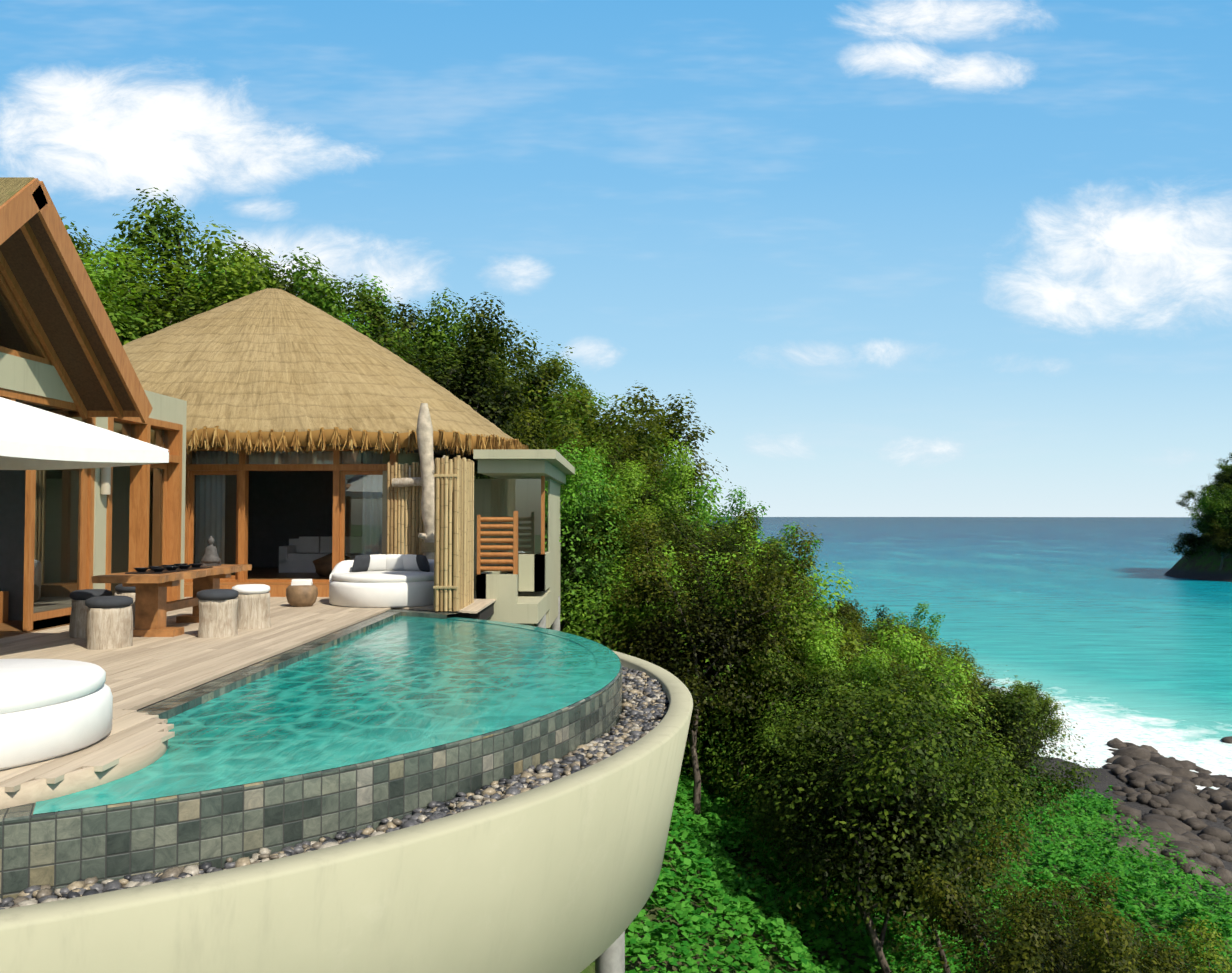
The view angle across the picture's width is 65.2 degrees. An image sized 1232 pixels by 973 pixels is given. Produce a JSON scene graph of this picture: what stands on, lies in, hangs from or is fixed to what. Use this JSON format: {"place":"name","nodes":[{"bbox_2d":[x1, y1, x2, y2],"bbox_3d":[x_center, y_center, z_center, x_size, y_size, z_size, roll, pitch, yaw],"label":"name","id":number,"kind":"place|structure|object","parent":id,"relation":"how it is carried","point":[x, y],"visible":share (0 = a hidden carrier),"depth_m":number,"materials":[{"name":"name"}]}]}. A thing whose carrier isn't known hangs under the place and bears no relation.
{"place":"outdoors","nodes":[
{"label":"outdoors","id":0,"kind":"place"},
{"bbox_2d":[0,177,135,410],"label":"wing roof","id":1,"kind":"structure","parent":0,"point":[23,264],"depth_m":14.03,"materials":[{"name":"brown wood"}]},
{"bbox_2d":[184,447,397,596],"bbox_3d":[-9.422,0.727,20.838,9.420,3.222,1.110,0,-2,1],"label":"door frame","id":2,"kind":"object","parent":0,"point":[241,468],"visible":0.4,"depth_m":21.22,"materials":[{"name":"brown wood"}]},
{"bbox_2d":[195,451,382,563],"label":"pavilion curtains","id":3,"kind":"object","parent":2,"relation":"in","point":[288,460],"depth_m":21.59,"materials":[{"name":"grey fabric"}]},
{"bbox_2d":[217,446,448,554],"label":"wall","id":4,"kind":"structure","parent":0,"point":[409,458],"depth_m":21.28,"materials":[{"name":"brown wood"}]},
{"bbox_2d":[0,0,1231,516],"label":"sky","id":5,"kind":"structure","parent":0,"point":[898,258],"materials":[{"name":"blue"}]},
{"bbox_2d":[561,626,1231,972],"bbox_3d":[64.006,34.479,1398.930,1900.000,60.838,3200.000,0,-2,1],"label":"ground cover plants","id":6,"kind":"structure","parent":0,"point":[1104,783],"depth_m":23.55,"materials":[{"name":"plant"}]},
{"bbox_2d":[85,267,143,323],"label":"tree","id":7,"kind":"object","parent":6,"relation":"on","point":[123,299],"depth_m":43.43,"materials":[{"name":"green plant"}]},
{"bbox_2d":[59,213,199,309],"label":"tree","id":8,"kind":"object","parent":6,"relation":"on","point":[78,245],"visible":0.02,"depth_m":54.67,"materials":[{"name":"green plant"}]},
{"bbox_2d":[76,232,188,345],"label":"tree","id":9,"kind":"object","parent":6,"relation":"on","point":[116,316],"visible":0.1,"depth_m":38.22,"materials":[{"name":"green plant"}]},
{"bbox_2d":[99,243,268,327],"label":"tree","id":10,"kind":"object","parent":6,"relation":"on","point":[249,256],"depth_m":44.86,"materials":[{"name":"green plant"}]},
{"bbox_2d":[82,187,290,325],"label":"tree","id":11,"kind":"object","parent":6,"relation":"on","point":[165,231],"visible":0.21,"depth_m":44.71,"materials":[{"name":"green plant"}]},
{"bbox_2d":[84,223,288,317],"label":"tree","id":12,"kind":"object","parent":6,"relation":"on","point":[131,279],"visible":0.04,"depth_m":51.76,"materials":[{"name":"green plant"}]},
{"bbox_2d":[91,220,284,344],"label":"tree","id":13,"kind":"object","parent":6,"relation":"on","point":[230,285],"visible":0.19,"depth_m":38.56,"materials":[{"name":"green plant"}]},
{"bbox_2d":[226,236,281,284],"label":"tree","id":14,"kind":"object","parent":6,"relation":"on","point":[245,246],"depth_m":69.54,"materials":[{"name":"green plant"}]},
{"bbox_2d":[192,451,362,578],"bbox_3d":[-9.435,1.048,25.976,9.150,3.700,9.400,0,-2,1],"label":"pavilion interior","id":15,"kind":"object","parent":6,"relation":"on","point":[290,520],"visible":0.31,"depth_m":27.17,"materials":[{"name":"black"}]},
{"bbox_2d":[123,288,514,471],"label":"thatched roof","id":16,"kind":"structure","parent":15,"relation":"on","point":[277,361],"depth_m":22.24,"materials":[{"name":"plant"}]},
{"bbox_2d":[186,426,528,475],"bbox_3d":[-9.309,-0.813,26.042,14.148,0.720,11.619,0,-2,1],"label":"thatch fringe","id":17,"kind":"object","parent":15,"relation":"on","point":[494,442],"visible":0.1,"depth_m":20.41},
{"bbox_2d":[178,245,381,341],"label":"tree","id":18,"kind":"object","parent":6,"relation":"on","point":[344,318],"depth_m":43.56,"materials":[{"name":"green plant"}]},
{"bbox_2d":[0,609,621,898],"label":"pool tiles","id":19,"kind":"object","parent":6,"relation":"in","point":[217,828],"depth_m":6.63,"materials":[{"name":"grey tile"}]},
{"bbox_2d":[0,397,168,469],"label":"parasol","id":20,"kind":"object","parent":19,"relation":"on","point":[33,438],"visible":1,"depth_m":11.01,"materials":[{"name":"fabric"}]},
{"bbox_2d":[0,709,174,808],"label":"daybed platform","id":21,"kind":"structure","parent":19,"relation":"on","point":[132,741],"depth_m":6.53,"materials":[{"name":"wood"}]},
{"bbox_2d":[0,659,112,770],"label":"daybed","id":22,"kind":"object","parent":21,"relation":"on","point":[52,708],"visible":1,"depth_m":6.67,"materials":[{"name":"white fabric"}]},
{"bbox_2d":[69,584,270,649],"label":"log stools","id":23,"kind":"object","parent":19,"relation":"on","point":[101,619],"visible":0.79,"depth_m":13.41,"materials":[{"name":"beige wood"}]},
{"bbox_2d":[91,564,251,636],"bbox_3d":[-6.591,1.698,14.521,1.000,0.885,3.200,0,-2,1],"label":"dining table","id":24,"kind":"object","parent":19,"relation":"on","point":[153,606],"visible":0.77,"depth_m":13.56,"materials":[{"name":"brown wood"}]},
{"bbox_2d":[125,536,220,573],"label":"decorations","id":25,"kind":"object","parent":24,"relation":"on","point":[210,558],"visible":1,"depth_m":14.76,"materials":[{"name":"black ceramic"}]},
{"bbox_2d":[286,579,317,606],"bbox_3d":[-5.909,2.000,18.107,0.588,0.506,0.504,0,-2,1],"label":"pot","id":26,"kind":"object","parent":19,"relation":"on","point":[301,592],"visible":1,"depth_m":17.94,"materials":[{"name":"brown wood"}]},
{"bbox_2d":[137,603,493,710],"bbox_3d":[-8.794,2.248,12.585,12.440,0.264,15.320,0,-2,1],"label":"deck subframe","id":27,"kind":"object","parent":19,"relation":"on","point":[486,613],"visible":0.06,"depth_m":17.81,"materials":[{"name":"black wood"}]},
{"bbox_2d":[0,597,495,709],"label":"pool deck boards","id":28,"kind":"object","parent":27,"relation":"on","point":[141,672],"visible":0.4,"depth_m":12.31,"materials":[{"name":"beige wood"}]},
{"bbox_2d":[0,401,70,637],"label":"wing interior","id":29,"kind":"object","parent":28,"relation":"on","point":[12,508],"visible":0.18,"depth_m":15.60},
{"bbox_2d":[0,178,182,630],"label":"timber frame","id":30,"kind":"object","parent":29,"relation":"on","point":[24,204],"visible":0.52,"depth_m":14.70,"materials":[{"name":"brown wood"}]},
{"bbox_2d":[0,352,186,603],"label":"wall","id":31,"kind":"structure","parent":29,"relation":"attached to","point":[23,375],"depth_m":18.57,"materials":[{"name":"beige paint"}]},
{"bbox_2d":[387,455,473,610],"bbox_3d":[-3.498,0.855,19.016,1.187,2.852,3.883,1,-2,-26],"label":"bamboo screen","id":32,"kind":"object","parent":28,"relation":"on","point":[454,530],"visible":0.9,"depth_m":17.87,"materials":[{"name":"beige plant"}]},
{"bbox_2d":[33,616,620,813],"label":"swimming pool","id":33,"kind":"structure","parent":19,"relation":"in","point":[400,685],"depth_m":9.22,"materials":[{"name":"teal liquid"}]},
{"bbox_2d":[0,665,668,909],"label":"pebbles","id":34,"kind":"object","parent":19,"relation":"on","point":[645,703],"visible":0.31,"depth_m":7.51,"materials":[{"name":"grey gravel"}]},
{"bbox_2d":[329,554,433,607],"bbox_3d":[-4.451,1.817,18.900,2.270,0.922,2.265,0,-2,1],"label":"daybed","id":35,"kind":"object","parent":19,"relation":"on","point":[383,581],"visible":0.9,"depth_m":18.08,"materials":[{"name":"white fabric"}]},
{"bbox_2d":[416,403,444,559],"bbox_3d":[-3.503,0.284,19.713,0.562,4.067,1.608,2,-3,-44],"label":"driftwood post","id":36,"kind":"object","parent":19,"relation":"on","point":[424,431],"visible":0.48,"depth_m":19.97,"materials":[{"name":"beige wood"}]},
{"bbox_2d":[324,275,357,326],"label":"tree","id":37,"kind":"object","parent":6,"relation":"on","point":[346,302],"depth_m":71.63,"materials":[{"name":"green plant"}]},
{"bbox_2d":[0,650,692,972],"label":"curved retaining wall","id":38,"kind":"structure","parent":6,"relation":"on","point":[560,875],"depth_m":6.49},
{"bbox_2d":[279,247,416,363],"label":"tree","id":39,"kind":"object","parent":6,"relation":"on","point":[320,292],"visible":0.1,"depth_m":34.30,"materials":[{"name":"green plant"}]},
{"bbox_2d":[261,262,448,381],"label":"tree","id":40,"kind":"object","parent":6,"relation":"on","point":[288,289],"depth_m":42.32,"materials":[{"name":"green plant"}]},
{"bbox_2d":[351,273,395,337],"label":"tree","id":41,"kind":"object","parent":6,"relation":"on","point":[380,290],"depth_m":67.37,"materials":[{"name":"green plant"}]},
{"bbox_2d":[338,275,474,382],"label":"tree","id":42,"kind":"object","parent":6,"relation":"on","point":[370,305],"visible":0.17,"depth_m":50.54,"materials":[{"name":"green plant"}]},
{"bbox_2d":[350,288,484,402],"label":"tree","id":43,"kind":"object","parent":6,"relation":"on","point":[431,330],"visible":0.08,"depth_m":48.55,"materials":[{"name":"green plant"}]},
{"bbox_2d":[382,297,537,401],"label":"tree","id":44,"kind":"object","parent":6,"relation":"on","point":[412,323],"visible":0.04,"depth_m":55.25,"materials":[{"name":"green plant"}]},
{"bbox_2d":[372,292,550,476],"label":"tree","id":45,"kind":"object","parent":6,"relation":"on","point":[467,390],"visible":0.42,"depth_m":43.14,"materials":[{"name":"green plant"}]},
{"bbox_2d":[444,302,514,475],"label":"tree","id":46,"kind":"object","parent":6,"relation":"on","point":[465,315],"depth_m":64.81,"materials":[{"name":"green plant"}]},
{"bbox_2d":[415,449,574,627],"bbox_3d":[-3.043,1.388,23.575,3.680,4.070,7.650,0,-2,1],"label":"bath wing masonry","id":47,"kind":"object","parent":6,"relation":"on","point":[528,593],"visible":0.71,"depth_m":21.95,"materials":[{"name":"beige paint"}]},
{"bbox_2d":[477,476,548,573],"bbox_3d":[-2.224,0.810,21.558,1.240,2.100,3.500,0,-2,1],"label":"bath wing joinery","id":48,"kind":"object","parent":47,"relation":"attached to","point":[544,522],"visible":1,"depth_m":19.84,"materials":[{"name":"brown wood"}]},
{"bbox_2d":[449,335,546,478],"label":"tree","id":49,"kind":"object","parent":6,"relation":"on","point":[523,382],"visible":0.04,"depth_m":50.11,"materials":[{"name":"green plant"}]},
{"bbox_2d":[470,325,582,448],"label":"tree","id":50,"kind":"object","parent":6,"relation":"on","point":[547,375],"visible":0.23,"depth_m":54.91,"materials":[{"name":"green plant"}]},
{"bbox_2d":[534,596,559,630],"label":"bath wing columns","id":51,"kind":"structure","parent":6,"relation":"on","point":[555,625],"depth_m":26.19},
{"bbox_2d":[488,351,617,478],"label":"tree","id":52,"kind":"object","parent":6,"relation":"on","point":[568,382],"visible":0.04,"depth_m":66.65,"materials":[{"name":"green plant"}]},
{"bbox_2d":[519,360,610,458],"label":"tree","id":53,"kind":"object","parent":6,"relation":"on","point":[593,406],"visible":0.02,"depth_m":61.79,"materials":[{"name":"green plant"}]},
{"bbox_2d":[565,370,592,419],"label":"tree","id":54,"kind":"object","parent":6,"relation":"on","point":[581,385],"visible":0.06,"depth_m":80.66,"materials":[{"name":"green plant"}]},
{"bbox_2d":[496,435,666,647],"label":"tree","id":55,"kind":"object","parent":6,"relation":"on","point":[575,515],"visible":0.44,"depth_m":28.80,"materials":[{"name":"green plant"}]},
{"bbox_2d":[595,931,624,972],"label":"pool terrace columns","id":56,"kind":"structure","parent":6,"relation":"on","point":[611,959],"depth_m":10.29,"materials":[{"name":"concrete"}]},
{"bbox_2d":[507,404,721,626],"bbox_3d":[-0.620,2.206,37.267,8.234,11.200,7.783,1,-2,-31],"label":"tree","id":57,"kind":"object","parent":6,"relation":"on","point":[624,449],"visible":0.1,"depth_m":36.38,"materials":[{"name":"green plant"}]},
{"bbox_2d":[549,385,684,504],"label":"tree","id":58,"kind":"object","parent":6,"relation":"on","point":[606,417],"visible":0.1,"depth_m":42.06,"materials":[{"name":"green plant"}]},
{"bbox_2d":[560,475,674,648],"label":"tree","id":59,"kind":"object","parent":6,"relation":"on","point":[618,538],"visible":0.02,"depth_m":32.34,"materials":[{"name":"green plant"}]},
{"bbox_2d":[540,393,698,508],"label":"tree","id":60,"kind":"object","parent":6,"relation":"on","point":[558,417],"visible":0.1,"depth_m":51.11,"materials":[{"name":"green plant"}]},
{"bbox_2d":[562,435,724,634],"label":"tree","id":61,"kind":"object","parent":6,"relation":"on","point":[632,481],"visible":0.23,"depth_m":33.73,"materials":[{"name":"green plant"}]},
{"bbox_2d":[581,380,730,514],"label":"tree","id":62,"kind":"object","parent":6,"relation":"on","point":[680,426],"visible":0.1,"depth_m":54.68,"materials":[{"name":"green plant"}]},
{"bbox_2d":[598,475,723,645],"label":"tree","id":63,"kind":"object","parent":6,"relation":"on","point":[707,497],"visible":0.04,"depth_m":38.34,"materials":[{"name":"green plant"}]},
{"bbox_2d":[578,514,821,817],"bbox_3d":[2.293,4.874,25.133,6.311,8.507,5.966,0,-2,8],"label":"tree","id":64,"kind":"object","parent":6,"relation":"on","point":[700,619],"visible":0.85,"depth_m":24.59,"materials":[{"name":"green plant"}]},
{"bbox_2d":[604,504,802,695],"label":"tree","id":65,"kind":"object","parent":6,"relation":"on","point":[672,527],"visible":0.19,"depth_m":30.26,"materials":[{"name":"green plant"}]},
{"bbox_2d":[550,526,857,788],"bbox_3d":[1.987,5.619,28.438,9.204,8.828,8.512,0,-2,-15],"label":"tree","id":66,"kind":"object","parent":6,"relation":"on","point":[597,633],"visible":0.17,"depth_m":27.88,"materials":[{"name":"green plant"}]},
{"bbox_2d":[692,504,762,548],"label":"tree","id":67,"kind":"object","parent":6,"relation":"on","point":[752,520],"visible":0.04,"depth_m":68.26,"materials":[{"name":"green plant"}]},
{"bbox_2d":[707,511,757,550],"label":"tree","id":68,"kind":"object","parent":6,"relation":"on","point":[735,526],"visible":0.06,"depth_m":67.47,"materials":[{"name":"green plant"}]},
{"bbox_2d":[708,485,769,542],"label":"tree","id":69,"kind":"object","parent":6,"relation":"on","point":[731,511],"visible":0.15,"depth_m":84.59,"materials":[{"name":"green plant"}]},
{"bbox_2d":[668,493,814,720],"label":"tree","id":70,"kind":"object","parent":6,"relation":"on","point":[695,515],"depth_m":37.75,"materials":[{"name":"green plant"}]},
{"bbox_2d":[604,539,880,815],"bbox_3d":[4.191,6.421,30.280,9.113,9.535,9.854,2,-2,-42],"label":"tree","id":71,"kind":"object","parent":6,"relation":"on","point":[801,621],"visible":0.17,"depth_m":27.64,"materials":[{"name":"green plant"}]},
{"bbox_2d":[689,553,876,769],"bbox_3d":[4.975,6.396,33.098,6.934,8.866,7.037,-2,-2,44],"label":"tree","id":72,"kind":"object","parent":6,"relation":"on","point":[745,705],"visible":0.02,"depth_m":32.52,"materials":[{"name":"green plant"}]},
{"bbox_2d":[700,693,876,900],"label":"tree","id":73,"kind":"object","parent":6,"relation":"on","point":[768,831],"visible":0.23,"depth_m":22.32,"materials":[{"name":"green plant"}]},
{"bbox_2d":[706,624,875,872],"bbox_3d":[4.832,7.380,25.497,5.227,7.114,5.151,-1,-2,22],"label":"tree","id":74,"kind":"object","parent":6,"relation":"on","point":[810,680],"visible":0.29,"depth_m":25.01,"materials":[{"name":"green plant"}]},
{"bbox_2d":[758,522,823,574],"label":"tree","id":75,"kind":"object","parent":6,"relation":"on","point":[793,528],"visible":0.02,"depth_m":85.92,"materials":[{"name":"green plant"}]},
{"bbox_2d":[754,534,869,638],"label":"tree","id":76,"kind":"object","parent":6,"relation":"on","point":[783,546],"depth_m":46.78,"materials":[{"name":"green plant"}]},
{"bbox_2d":[716,613,919,730],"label":"tree","id":77,"kind":"object","parent":6,"relation":"on","point":[886,629],"depth_m":38.66,"materials":[{"name":"green plant"}]},
{"bbox_2d":[812,595,860,633],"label":"tree","id":78,"kind":"object","parent":6,"relation":"on","point":[841,610],"visible":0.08,"depth_m":59.49,"materials":[{"name":"green plant"}]},
{"bbox_2d":[821,604,871,651],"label":"tree","id":79,"kind":"object","parent":6,"relation":"on","point":[860,618],"visible":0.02,"depth_m":46.73,"materials":[{"name":"green plant"}]},
{"bbox_2d":[845,623,899,657],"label":"tree","id":80,"kind":"object","parent":6,"relation":"on","point":[874,638],"visible":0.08,"depth_m":48.04,"materials":[{"name":"green plant"}]},
{"bbox_2d":[718,659,1047,972],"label":"tree","id":81,"kind":"object","parent":6,"relation":"on","point":[904,760],"visible":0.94,"depth_m":17.91,"materials":[{"name":"green plant"}]},
{"bbox_2d":[774,615,998,930],"bbox_3d":[6.439,7.248,23.864,5.156,8.346,5.455,0,-2,-10],"label":"tree","id":82,"kind":"object","parent":6,"relation":"on","point":[871,668],"visible":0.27,"depth_m":23.26,"materials":[{"name":"green plant"}]},
{"bbox_2d":[855,618,947,661],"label":"tree","id":83,"kind":"object","parent":6,"relation":"on","point":[903,627],"visible":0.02,"depth_m":53.21,"materials":[{"name":"green plant"}]},
{"bbox_2d":[826,623,1008,812],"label":"tree","id":84,"kind":"object","parent":6,"relation":"on","point":[847,647],"visible":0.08,"depth_m":24.89,"materials":[{"name":"green plant"}]},
{"bbox_2d":[892,601,945,643],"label":"tree","id":85,"kind":"object","parent":6,"relation":"on","point":[931,631],"visible":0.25,"depth_m":60.65,"materials":[{"name":"green plant"}]},
{"bbox_2d":[795,722,1055,972],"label":"tree","id":86,"kind":"object","parent":6,"relation":"on","point":[966,781],"visible":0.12,"depth_m":19.08,"materials":[{"name":"green plant"}]},
{"bbox_2d":[880,639,990,712],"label":"tree","id":87,"kind":"object","parent":6,"relation":"on","point":[964,649],"visible":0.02,"depth_m":36.87,"materials":[{"name":"green plant"}]},
{"bbox_2d":[937,691,1046,846],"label":"tree","id":88,"kind":"object","parent":6,"relation":"on","point":[997,759],"depth_m":27.32,"materials":[{"name":"green plant"}]},
{"bbox_2d":[914,642,1106,845],"bbox_3d":[10.053,8.078,26.522,5.824,7.062,5.739,0,-2,15],"label":"tree","id":89,"kind":"object","parent":6,"relation":"on","point":[1013,707],"visible":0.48,"depth_m":25.55,"materials":[{"name":"green plant"}]},
{"bbox_2d":[992,680,1071,766],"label":"tree","id":90,"kind":"object","parent":6,"relation":"on","point":[1036,720],"visible":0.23,"depth_m":41.10,"materials":[{"name":"green plant"}]},
{"bbox_2d":[882,808,1190,972],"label":"tree","id":91,"kind":"object","parent":6,"relation":"on","point":[1033,961],"visible":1,"depth_m":12.15,"materials":[{"name":"green plant"}]},
{"bbox_2d":[1018,687,1069,757],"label":"tree","id":92,"kind":"object","parent":6,"relation":"on","point":[1050,716],"visible":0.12,"depth_m":44.45,"materials":[{"name":"green plant"}]},
{"bbox_2d":[937,867,1177,972],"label":"tree","id":93,"kind":"object","parent":6,"relation":"on","point":[1095,898],"visible":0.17,"depth_m":16.26,"materials":[{"name":"green plant"}]},
{"bbox_2d":[1087,923,1231,972],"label":"tree","id":94,"kind":"object","parent":6,"relation":"on","point":[1165,958],"visible":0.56,"depth_m":16.41,"materials":[{"name":"green plant"}]},
{"bbox_2d":[1095,736,1231,915],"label":"shore rocks","id":95,"kind":"object","parent":6,"relation":"on","point":[1135,766],"visible":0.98,"depth_m":47.88,"materials":[{"name":"grey stone"}]},
{"bbox_2d":[1147,910,1231,972],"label":"tree","id":96,"kind":"object","parent":6,"relation":"on","point":[1208,955],"visible":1,"depth_m":14.29,"materials":[{"name":"green plant"}]},
{"bbox_2d":[696,517,1231,789],"bbox_3d":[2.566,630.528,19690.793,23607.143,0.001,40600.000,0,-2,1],"label":"sea","id":97,"kind":"structure","parent":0,"point":[1106,628],"depth_m":160.84,"materials":[{"name":"teal liquid"}]},
{"bbox_2d":[1165,533,1231,581],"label":"island ground","id":98,"kind":"structure","parent":0,"point":[1198,566],"depth_m":234.26,"materials":[{"name":"green plant"}]},
{"bbox_2d":[1159,524,1213,558],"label":"island tree","id":99,"kind":"object","parent":98,"relation":"on","point":[1185,540],"visible":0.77,"depth_m":241.58,"materials":[{"name":"green plant"}]},
{"bbox_2d":[1176,481,1226,513],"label":"island tree","id":100,"kind":"object","parent":98,"relation":"on","point":[1192,494],"visible":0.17,"depth_m":259.79,"materials":[{"name":"green plant"}]},
{"bbox_2d":[1186,483,1231,534],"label":"island tree","id":101,"kind":"object","parent":98,"relation":"on","point":[1223,507],"visible":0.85,"depth_m":227.62,"materials":[{"name":"green plant"}]},
{"bbox_2d":[1186,501,1231,534],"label":"island tree","id":102,"kind":"object","parent":98,"relation":"on","point":[1196,518],"visible":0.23,"depth_m":236.61,"materials":[{"name":"green plant"}]},
{"bbox_2d":[1191,515,1231,569],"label":"island tree","id":103,"kind":"object","parent":98,"relation":"on","point":[1219,537],"visible":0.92,"depth_m":226.65,"materials":[{"name":"green plant"}]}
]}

